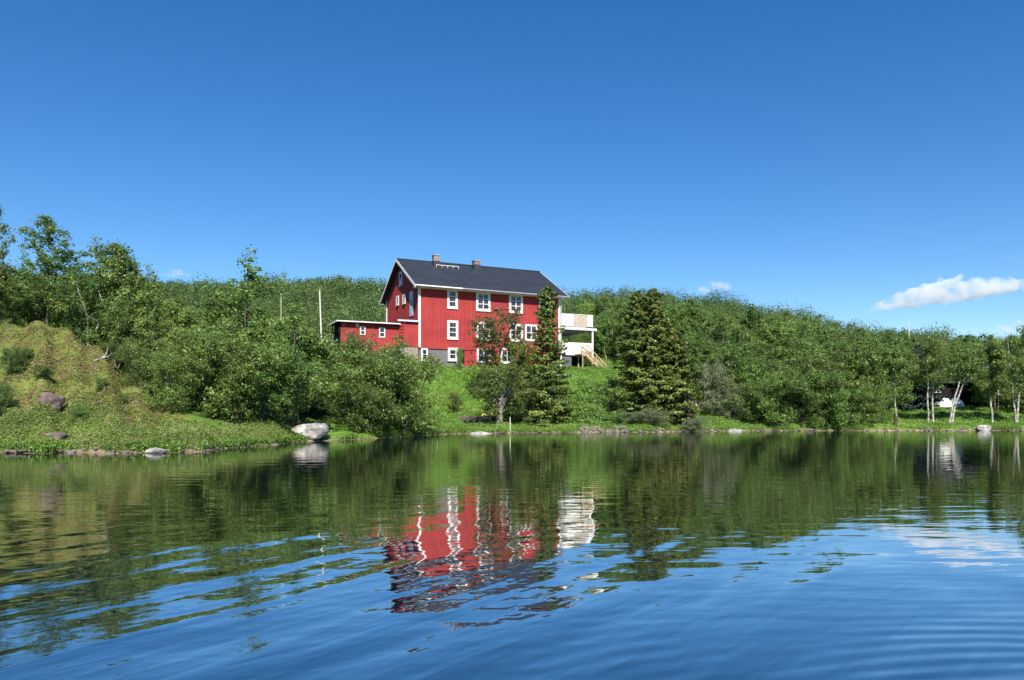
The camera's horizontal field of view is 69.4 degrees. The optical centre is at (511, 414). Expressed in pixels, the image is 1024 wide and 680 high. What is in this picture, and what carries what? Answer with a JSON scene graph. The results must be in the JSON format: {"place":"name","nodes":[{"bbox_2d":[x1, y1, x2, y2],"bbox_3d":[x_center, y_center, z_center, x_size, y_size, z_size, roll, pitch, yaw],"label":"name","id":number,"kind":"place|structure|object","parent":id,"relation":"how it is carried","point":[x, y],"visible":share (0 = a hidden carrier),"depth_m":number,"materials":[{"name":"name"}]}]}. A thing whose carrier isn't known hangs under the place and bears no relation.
{"place":"outdoors","nodes":[
{"label":"outdoors","id":0,"kind":"place"},
{"bbox_2d":[0,431,1023,679],"bbox_3d":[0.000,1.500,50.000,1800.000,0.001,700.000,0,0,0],"label":"lake water","id":1,"kind":"structure","parent":0,"point":[802,555],"depth_m":7.64,"materials":[{"name":"blue liquid"}]},
{"bbox_2d":[0,306,1023,453],"bbox_3d":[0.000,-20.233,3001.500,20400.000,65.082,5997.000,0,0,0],"label":"ground","id":2,"kind":"structure","parent":0,"point":[317,412],"depth_m":38.40,"materials":[{"name":"plant"}]},
{"bbox_2d":[0,382,15,418],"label":"leafy shrub","id":3,"kind":"object","parent":2,"relation":"on","point":[6,399],"visible":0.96,"depth_m":32.45,"materials":[{"name":"green plant"}]},
{"bbox_2d":[0,267,17,324],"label":"birch tree","id":4,"kind":"object","parent":2,"relation":"on","point":[2,308],"visible":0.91,"depth_m":41.06,"materials":[{"name":"green plant"}]},
{"bbox_2d":[0,205,20,295],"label":"birch tree","id":5,"kind":"object","parent":2,"relation":"on","point":[3,254],"visible":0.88,"depth_m":40.84,"materials":[{"name":"green plant"}]},
{"bbox_2d":[0,346,24,373],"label":"leafy shrub","id":6,"kind":"object","parent":2,"relation":"on","point":[8,357],"visible":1,"depth_m":35.36,"materials":[{"name":"green plant"}]},
{"bbox_2d":[0,279,30,323],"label":"birch tree","id":7,"kind":"object","parent":2,"relation":"on","point":[9,314],"visible":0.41,"depth_m":44.35,"materials":[{"name":"green plant"}]},
{"bbox_2d":[8,248,40,321],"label":"birch tree","id":8,"kind":"object","parent":2,"relation":"on","point":[25,298],"visible":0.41,"depth_m":45.89,"materials":[{"name":"green plant"}]},
{"bbox_2d":[11,276,65,326],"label":"birch tree","id":9,"kind":"object","parent":2,"relation":"on","point":[32,315],"visible":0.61,"depth_m":45.16,"materials":[{"name":"green plant"}]},
{"bbox_2d":[37,392,65,410],"bbox_3d":[-20.291,-0.531,32.610,1.015,0.855,0.959,0,0,0],"label":"boulder","id":10,"kind":"object","parent":2,"relation":"on","point":[54,400],"visible":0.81,"depth_m":32.30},
{"bbox_2d":[0,213,109,324],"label":"birch tree","id":11,"kind":"object","parent":2,"relation":"on","point":[45,260],"visible":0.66,"depth_m":43.51,"materials":[{"name":"green plant"}]},
{"bbox_2d":[48,277,79,327],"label":"birch tree","id":12,"kind":"object","parent":2,"relation":"on","point":[55,317],"visible":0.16,"depth_m":44.82,"materials":[{"name":"green plant"}]},
{"bbox_2d":[66,406,91,422],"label":"leafy shrub","id":13,"kind":"object","parent":2,"relation":"on","point":[77,412],"visible":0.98,"depth_m":31.51,"materials":[{"name":"green plant"}]},
{"bbox_2d":[0,321,166,428],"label":"heather","id":14,"kind":"object","parent":2,"relation":"on","point":[109,390],"visible":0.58,"depth_m":35.61,"materials":[{"name":"plant"}]},
{"bbox_2d":[39,262,131,346],"bbox_3d":[-24.264,-6.133,42.212,4.689,4.932,4.024,0,0,-35],"label":"birch tree","id":15,"kind":"object","parent":2,"relation":"on","point":[64,293],"visible":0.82,"depth_m":41.55,"materials":[{"name":"green plant"}]},
{"bbox_2d":[0,320,182,446],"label":"heath plants","id":16,"kind":"object","parent":2,"relation":"on","point":[70,373],"visible":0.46,"depth_m":35.37,"materials":[{"name":"green plant"}]},
{"bbox_2d":[44,239,157,369],"bbox_3d":[-23.970,-6.621,43.526,6.004,8.173,4.912,-2,1,-33],"label":"birch tree","id":17,"kind":"object","parent":2,"relation":"on","point":[121,263],"visible":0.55,"depth_m":43.60,"materials":[{"name":"green plant"}]},
{"bbox_2d":[71,234,131,344],"bbox_3d":[-26.826,-7.756,48.351,4.202,7.724,4.327,0,-2,-13],"label":"birch tree","id":18,"kind":"object","parent":2,"relation":"on","point":[99,255],"visible":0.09,"depth_m":48.13,"materials":[{"name":"green plant"}]},
{"bbox_2d":[83,297,145,368],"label":"birch tree","id":19,"kind":"object","parent":2,"relation":"on","point":[116,325],"visible":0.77,"depth_m":41.32,"materials":[{"name":"green plant"}]},
{"bbox_2d":[109,346,168,390],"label":"leafy shrub","id":20,"kind":"object","parent":2,"relation":"on","point":[133,377],"visible":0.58,"depth_m":36.91,"materials":[{"name":"green plant"}]},
{"bbox_2d":[132,264,165,341],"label":"birch tree","id":21,"kind":"object","parent":2,"relation":"on","point":[157,288],"visible":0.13,"depth_m":47.12,"materials":[{"name":"green plant"}]},
{"bbox_2d":[97,282,202,354],"bbox_3d":[-21.378,-4.880,44.908,6.093,6.053,5.766,0,0,39],"label":"birch tree","id":22,"kind":"object","parent":2,"relation":"on","point":[141,299],"visible":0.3,"depth_m":44.33,"materials":[{"name":"green plant"}]},
{"bbox_2d":[121,311,186,391],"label":"birch tree","id":23,"kind":"object","parent":2,"relation":"on","point":[141,330],"visible":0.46,"depth_m":40.30,"materials":[{"name":"green plant"}]},
{"bbox_2d":[0,398,330,450],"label":"bank plants","id":24,"kind":"object","parent":2,"relation":"on","point":[189,431],"visible":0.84,"depth_m":31.56,"materials":[{"name":"green plant"}]},
{"bbox_2d":[127,350,214,410],"bbox_3d":[-16.096,-1.572,35.787,4.005,2.932,3.840,-2,-2,-5],"label":"leafy shrub","id":25,"kind":"object","parent":2,"relation":"on","point":[169,383],"visible":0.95,"depth_m":35.27,"materials":[{"name":"green plant"}]},
{"bbox_2d":[166,305,203,396],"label":"birch tree","id":26,"kind":"object","parent":2,"relation":"on","point":[187,324],"visible":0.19,"depth_m":42.73,"materials":[{"name":"green plant"}]},
{"bbox_2d":[131,328,260,411],"bbox_3d":[-15.710,-2.213,37.160,6.270,4.251,5.443,2,0,-20],"label":"leafy shrub","id":27,"kind":"object","parent":2,"relation":"on","point":[228,376],"visible":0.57,"depth_m":36.49,"materials":[{"name":"green plant"}]},
{"bbox_2d":[179,313,250,411],"bbox_3d":[-16.459,-2.967,40.936,4.381,5.870,4.531,0,0,-15],"label":"birch tree","id":28,"kind":"object","parent":2,"relation":"on","point":[231,326],"visible":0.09,"depth_m":40.64,"materials":[{"name":"green plant"}]},
{"bbox_2d":[197,296,240,329],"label":"birch tree","id":29,"kind":"object","parent":2,"relation":"on","point":[210,304],"visible":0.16,"depth_m":47.00,"materials":[{"name":"green plant"}]},
{"bbox_2d":[161,324,295,423],"bbox_3d":[-14.126,-1.933,38.103,6.890,5.045,6.607,-2,-2,15],"label":"leafy shrub","id":30,"kind":"object","parent":2,"relation":"on","point":[257,361],"visible":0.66,"depth_m":37.13,"materials":[{"name":"green plant"}]},
{"bbox_2d":[201,243,285,337],"bbox_3d":[-16.837,-5.676,47.489,5.720,10.095,5.891,2,-2,-45],"label":"birch tree","id":31,"kind":"object","parent":2,"relation":"on","point":[255,280],"visible":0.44,"depth_m":47.15,"materials":[{"name":"green plant"}]},
{"bbox_2d":[239,313,282,373],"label":"birch tree","id":32,"kind":"object","parent":2,"relation":"on","point":[252,326],"visible":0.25,"depth_m":42.46,"materials":[{"name":"green plant"}]},
{"bbox_2d":[216,340,325,423],"bbox_3d":[-13.320,-1.759,39.281,6.231,4.562,5.975,2,-3,-32],"label":"leafy shrub","id":33,"kind":"object","parent":2,"relation":"on","point":[274,399],"visible":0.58,"depth_m":39.02,"materials":[{"name":"green plant"}]},
{"bbox_2d":[239,323,342,413],"bbox_3d":[-13.338,-2.655,44.350,6.238,5.412,7.185,0,0,41],"label":"leafy shrub","id":34,"kind":"object","parent":2,"relation":"on","point":[279,340],"visible":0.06,"depth_m":43.09,"materials":[{"name":"green plant"}]},
{"bbox_2d":[256,297,364,424],"bbox_3d":[-12.464,-2.812,43.170,7.136,7.312,6.860,0,0,31],"label":"birch tree","id":35,"kind":"object","parent":2,"relation":"on","point":[322,353],"visible":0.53,"depth_m":42.53,"materials":[{"name":"green plant"}]},
{"bbox_2d":[292,422,329,439],"bbox_3d":[-11.505,0.976,41.427,2.540,1.041,1.575,0,0,-11],"label":"boulder","id":36,"kind":"object","parent":2,"relation":"on","point":[315,431],"visible":0.69,"depth_m":40.92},
{"bbox_2d":[338,325,384,409],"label":"rowan shrub","id":37,"kind":"object","parent":2,"relation":"on","point":[359,341],"visible":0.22,"depth_m":49.10,"materials":[{"name":"green plant"}]},
{"bbox_2d":[323,348,402,424],"bbox_3d":[-10.383,-1.857,47.672,5.619,5.162,6.472,1,-1,-39],"label":"leafy shrub","id":38,"kind":"object","parent":2,"relation":"on","point":[367,366],"visible":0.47,"depth_m":46.28,"materials":[{"name":"green plant"}]},
{"bbox_2d":[318,332,418,431],"bbox_3d":[-9.324,-2.123,48.509,7.144,6.441,7.502,1,2,4],"label":"leafy shrub","id":39,"kind":"object","parent":2,"relation":"on","point":[393,352],"visible":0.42,"depth_m":47.08,"materials":[{"name":"green plant"}]},
{"bbox_2d":[335,380,405,433],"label":"leafy shrub","id":40,"kind":"object","parent":2,"relation":"on","point":[370,405],"visible":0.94,"depth_m":45.50,"materials":[{"name":"green plant"}]},
{"bbox_2d":[372,350,450,432],"bbox_3d":[-7.429,-1.522,50.242,6.247,5.613,6.516,-2,2,-37],"label":"leafy shrub","id":41,"kind":"object","parent":2,"relation":"on","point":[413,395],"visible":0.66,"depth_m":49.39,"materials":[{"name":"green plant"}]},
{"bbox_2d":[329,254,605,367],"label":"red house","id":42,"kind":"structure","parent":2,"relation":"on","point":[433,305],"depth_m":74.94,"materials":[{"name":"paint"}]},
{"bbox_2d":[447,320,458,339],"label":"window","id":43,"kind":"structure","parent":42,"relation":"in","point":[452,326],"depth_m":73.41,"materials":[{"name":"white paint"}]},
{"bbox_2d":[476,293,490,311],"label":"window","id":44,"kind":"structure","parent":42,"relation":"in","point":[479,296],"depth_m":74.75,"materials":[{"name":"white paint"}]},
{"bbox_2d":[509,295,522,313],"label":"window","id":45,"kind":"structure","parent":42,"relation":"in","point":[517,301],"depth_m":76.34,"materials":[{"name":"white paint"}]},
{"bbox_2d":[463,302,528,399],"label":"rowan tree","id":46,"kind":"object","parent":2,"relation":"on","point":[491,324],"visible":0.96,"depth_m":64.53,"materials":[{"name":"green plant"}]},
{"bbox_2d":[463,357,543,423],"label":"birch tree","id":47,"kind":"object","parent":2,"relation":"on","point":[493,390],"visible":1,"depth_m":59.39,"materials":[{"name":"green plant"}]},
{"bbox_2d":[0,424,1022,453],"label":"shore grass","id":48,"kind":"structure","parent":2,"relation":"on","point":[39,445],"depth_m":37.26,"materials":[{"name":"plant"}]},
{"bbox_2d":[6,259,1021,365],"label":"wood","id":49,"kind":"object","parent":2,"relation":"on","point":[342,298],"visible":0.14,"depth_m":131.07,"materials":[{"name":"green plant"}]},
{"bbox_2d":[485,335,542,398],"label":"birch tree","id":50,"kind":"object","parent":2,"relation":"on","point":[517,359],"visible":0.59,"depth_m":63.57,"materials":[{"name":"green plant"}]},
{"bbox_2d":[509,386,544,423],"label":"leafy shrub","id":51,"kind":"object","parent":2,"relation":"on","point":[531,400],"visible":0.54,"depth_m":62.24,"materials":[{"name":"green plant"}]},
{"bbox_2d":[515,285,587,425],"bbox_3d":[3.340,-4.755,62.863,6.369,12.557,6.618,0,0,0],"label":"spruce tree","id":52,"kind":"object","parent":2,"relation":"on","point":[547,312],"visible":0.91,"depth_m":62.33,"materials":[{"name":"green plant"}]},
{"bbox_2d":[410,363,764,433],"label":"lawn grass","id":53,"kind":"structure","parent":2,"relation":"on","point":[448,423],"depth_m":65.98,"materials":[{"name":"plant"}]},
{"bbox_2d":[572,379,627,423],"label":"bank herbs","id":54,"kind":"object","parent":2,"relation":"on","point":[602,415],"visible":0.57,"depth_m":68.39,"materials":[{"name":"green plant"}]},
{"bbox_2d":[590,310,614,357],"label":"birch tree","id":55,"kind":"object","parent":2,"relation":"on","point":[599,337],"visible":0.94,"depth_m":85.42,"materials":[{"name":"green plant"}]},
{"bbox_2d":[593,294,617,337],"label":"birch tree","id":56,"kind":"object","parent":2,"relation":"on","point":[599,307],"visible":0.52,"depth_m":91.87,"materials":[{"name":"green plant"}]},
{"bbox_2d":[575,303,638,370],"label":"slope grass","id":57,"kind":"structure","parent":2,"relation":"on","point":[603,358],"depth_m":88.13,"materials":[{"name":"plant"}]},
{"bbox_2d":[590,301,626,357],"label":"birch tree","id":58,"kind":"object","parent":2,"relation":"on","point":[611,349],"visible":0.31,"depth_m":88.20,"materials":[{"name":"green plant"}]},
{"bbox_2d":[607,383,636,411],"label":"leafy shrub","id":59,"kind":"object","parent":2,"relation":"on","point":[615,390],"visible":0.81,"depth_m":66.31,"materials":[{"name":"green plant"}]},
{"bbox_2d":[611,300,634,357],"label":"birch tree","id":60,"kind":"object","parent":2,"relation":"on","point":[622,316],"visible":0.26,"depth_m":83.42,"materials":[{"name":"green plant"}]},
{"bbox_2d":[605,290,658,409],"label":"spruce tree","id":61,"kind":"object","parent":2,"relation":"on","point":[635,309],"visible":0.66,"depth_m":66.74,"materials":[{"name":"green plant"}]},
{"bbox_2d":[629,408,674,425],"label":"willow shrub","id":62,"kind":"object","parent":2,"relation":"on","point":[655,416],"visible":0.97,"depth_m":62.78,"materials":[{"name":"green plant"}]},
{"bbox_2d":[624,288,684,415],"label":"spruce tree","id":63,"kind":"object","parent":2,"relation":"on","point":[654,310],"visible":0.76,"depth_m":65.56,"materials":[{"name":"green plant"}]},
{"bbox_2d":[644,327,702,423],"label":"spruce tree","id":64,"kind":"object","parent":2,"relation":"on","point":[675,349],"visible":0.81,"depth_m":65.09,"materials":[{"name":"green plant"}]},
{"bbox_2d":[659,302,696,334],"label":"birch tree","id":65,"kind":"object","parent":2,"relation":"on","point":[671,308],"visible":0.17,"depth_m":92.85,"materials":[{"name":"green plant"}]},
{"bbox_2d":[674,336,707,409],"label":"birch tree","id":66,"kind":"object","parent":2,"relation":"on","point":[694,350],"visible":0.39,"depth_m":69.27,"materials":[{"name":"green plant"}]},
{"bbox_2d":[675,297,709,336],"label":"birch tree","id":67,"kind":"object","parent":2,"relation":"on","point":[692,316],"visible":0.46,"depth_m":87.13,"materials":[{"name":"green plant"}]},
{"bbox_2d":[682,416,710,431],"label":"willow shrub","id":68,"kind":"object","parent":2,"relation":"on","point":[692,423],"visible":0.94,"depth_m":62.56,"materials":[{"name":"green plant"}]},
{"bbox_2d":[681,318,724,348],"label":"birch tree","id":69,"kind":"object","parent":2,"relation":"on","point":[701,320],"visible":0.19,"depth_m":83.23,"materials":[{"name":"green plant"}]},
{"bbox_2d":[689,339,727,401],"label":"birch tree","id":70,"kind":"object","parent":2,"relation":"on","point":[705,356],"visible":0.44,"depth_m":72.37,"materials":[{"name":"green plant"}]},
{"bbox_2d":[690,359,734,414],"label":"willow shrub","id":71,"kind":"object","parent":2,"relation":"on","point":[708,381],"visible":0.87,"depth_m":68.65,"materials":[{"name":"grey plant"}]},
{"bbox_2d":[701,312,737,352],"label":"birch tree","id":72,"kind":"object","parent":2,"relation":"on","point":[727,320],"visible":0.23,"depth_m":83.44,"materials":[{"name":"green plant"}]},
{"bbox_2d":[705,340,741,391],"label":"birch tree","id":73,"kind":"object","parent":2,"relation":"on","point":[727,346],"visible":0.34,"depth_m":73.62,"materials":[{"name":"green plant"}]},
{"bbox_2d":[712,383,750,420],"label":"willow shrub","id":74,"kind":"object","parent":2,"relation":"on","point":[727,395],"visible":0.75,"depth_m":68.34,"materials":[{"name":"green plant"}]},
{"bbox_2d":[703,315,766,374],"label":"birch tree","id":75,"kind":"object","parent":2,"relation":"on","point":[715,337],"visible":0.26,"depth_m":79.11,"materials":[{"name":"green plant"}]},
{"bbox_2d":[711,336,769,390],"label":"birch tree","id":76,"kind":"object","parent":2,"relation":"on","point":[736,352],"visible":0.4,"depth_m":72.63,"materials":[{"name":"green plant"}]},
{"bbox_2d":[721,381,774,422],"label":"leafy shrub","id":77,"kind":"object","parent":2,"relation":"on","point":[755,399],"visible":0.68,"depth_m":67.82,"materials":[{"name":"green plant"}]},
{"bbox_2d":[728,353,768,418],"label":"birch tree","id":78,"kind":"object","parent":2,"relation":"on","point":[753,367],"visible":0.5,"depth_m":69.43,"materials":[{"name":"green plant"}]},
{"bbox_2d":[737,304,789,349],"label":"birch tree","id":79,"kind":"object","parent":2,"relation":"on","point":[752,318],"visible":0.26,"depth_m":83.47,"materials":[{"name":"green plant"}]},
{"bbox_2d":[732,365,810,425],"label":"leafy shrub","id":80,"kind":"object","parent":2,"relation":"on","point":[776,381],"visible":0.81,"depth_m":66.97,"materials":[{"name":"green plant"}]},
{"bbox_2d":[753,314,800,359],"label":"birch tree","id":81,"kind":"object","parent":2,"relation":"on","point":[770,332],"visible":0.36,"depth_m":79.80,"materials":[{"name":"green plant"}]},
{"bbox_2d":[763,341,802,407],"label":"birch tree","id":82,"kind":"object","parent":2,"relation":"on","point":[776,352],"visible":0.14,"depth_m":73.82,"materials":[{"name":"green plant"}]},
{"bbox_2d":[772,335,826,369],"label":"birch tree","id":83,"kind":"object","parent":2,"relation":"on","point":[805,344],"visible":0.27,"depth_m":71.43,"materials":[{"name":"green plant"}]},
{"bbox_2d":[765,366,848,425],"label":"leafy shrub","id":84,"kind":"object","parent":2,"relation":"on","point":[801,393],"visible":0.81,"depth_m":66.44,"materials":[{"name":"green plant"}]},
{"bbox_2d":[792,311,838,347],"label":"birch tree","id":85,"kind":"object","parent":2,"relation":"on","point":[805,323],"visible":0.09,"depth_m":86.17,"materials":[{"name":"green plant"}]},
{"bbox_2d":[769,351,863,423],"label":"leafy shrub","id":86,"kind":"object","parent":2,"relation":"on","point":[817,364],"visible":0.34,"depth_m":67.31,"materials":[{"name":"green plant"}]},
{"bbox_2d":[786,333,853,361],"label":"birch tree","id":87,"kind":"object","parent":2,"relation":"on","point":[827,344],"visible":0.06,"depth_m":75.95,"materials":[{"name":"green plant"}]},
{"bbox_2d":[790,318,850,362],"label":"birch tree","id":88,"kind":"object","parent":2,"relation":"on","point":[833,330],"visible":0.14,"depth_m":80.73,"materials":[{"name":"green plant"}]},
{"bbox_2d":[804,370,864,427],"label":"leafy shrub","id":89,"kind":"object","parent":2,"relation":"on","point":[837,405],"visible":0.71,"depth_m":66.73,"materials":[{"name":"green plant"}]},
{"bbox_2d":[819,344,893,417],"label":"birch tree","id":90,"kind":"object","parent":2,"relation":"on","point":[871,366],"visible":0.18,"depth_m":69.88,"materials":[{"name":"green plant"}]},
{"bbox_2d":[821,373,895,424],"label":"leafy shrub","id":91,"kind":"object","parent":2,"relation":"on","point":[860,401],"visible":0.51,"depth_m":67.39,"materials":[{"name":"green plant"}]},
{"bbox_2d":[836,336,895,421],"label":"birch tree","id":92,"kind":"object","parent":2,"relation":"on","point":[869,351],"visible":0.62,"depth_m":69.32,"materials":[{"name":"green plant"}]},
{"bbox_2d":[851,386,903,423],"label":"leafy shrub","id":93,"kind":"object","parent":2,"relation":"on","point":[886,413],"visible":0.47,"depth_m":68.65,"materials":[{"name":"green plant"}]},
{"bbox_2d":[736,401,1023,428],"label":"bank grass","id":94,"kind":"structure","parent":2,"relation":"on","point":[976,415],"depth_m":73.55,"materials":[{"name":"plant"}]},
{"bbox_2d":[872,346,916,414],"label":"birch tree","id":95,"kind":"object","parent":2,"relation":"on","point":[893,360],"visible":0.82,"depth_m":69.51,"materials":[{"name":"green plant"}]},
{"bbox_2d":[872,341,920,410],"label":"birch tree","id":96,"kind":"object","parent":2,"relation":"on","point":[910,362],"visible":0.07,"depth_m":75.73,"materials":[{"name":"green plant"}]},
{"bbox_2d":[885,333,913,373],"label":"birch tree","id":97,"kind":"object","parent":2,"relation":"on","point":[896,340],"visible":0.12,"depth_m":84.78,"materials":[{"name":"green plant"}]},
{"bbox_2d":[899,344,950,410],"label":"dark spruce","id":98,"kind":"object","parent":2,"relation":"on","point":[921,400],"visible":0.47,"depth_m":81.16,"materials":[{"name":"green plant"}]},
{"bbox_2d":[902,330,957,421],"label":"birch tree","id":99,"kind":"object","parent":2,"relation":"on","point":[934,360],"visible":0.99,"depth_m":70.03,"materials":[{"name":"green plant"}]},
{"bbox_2d":[913,365,1011,401],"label":"cabin","id":100,"kind":"object","parent":2,"relation":"on","point":[966,394],"visible":0.19,"depth_m":89.03,"materials":[{"name":"brown wood"}]},
{"bbox_2d":[940,342,988,421],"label":"birch tree","id":101,"kind":"object","parent":2,"relation":"on","point":[967,357],"visible":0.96,"depth_m":69.79,"materials":[{"name":"green plant"}]},
{"bbox_2d":[948,334,983,364],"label":"birch tree","id":102,"kind":"object","parent":2,"relation":"on","point":[966,339],"visible":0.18,"depth_m":97.88,"materials":[{"name":"green plant"}]},
{"bbox_2d":[968,343,1023,411],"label":"birch tree","id":103,"kind":"object","parent":2,"relation":"on","point":[1005,397],"visible":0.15,"depth_m":80.08,"materials":[{"name":"green plant"}]},
{"bbox_2d":[970,340,1022,422],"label":"birch tree","id":104,"kind":"object","parent":2,"relation":"on","point":[993,361],"visible":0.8,"depth_m":70.21,"materials":[{"name":"green plant"}]},
{"bbox_2d":[986,325,1023,421],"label":"birch tree","id":105,"kind":"object","parent":2,"relation":"on","point":[1014,344],"visible":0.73,"depth_m":70.77,"materials":[{"name":"green plant"}]},
{"bbox_2d":[0,0,1023,340],"label":"sky","id":106,"kind":"structure","parent":0,"point":[849,160],"materials":[{"name":"blue"}]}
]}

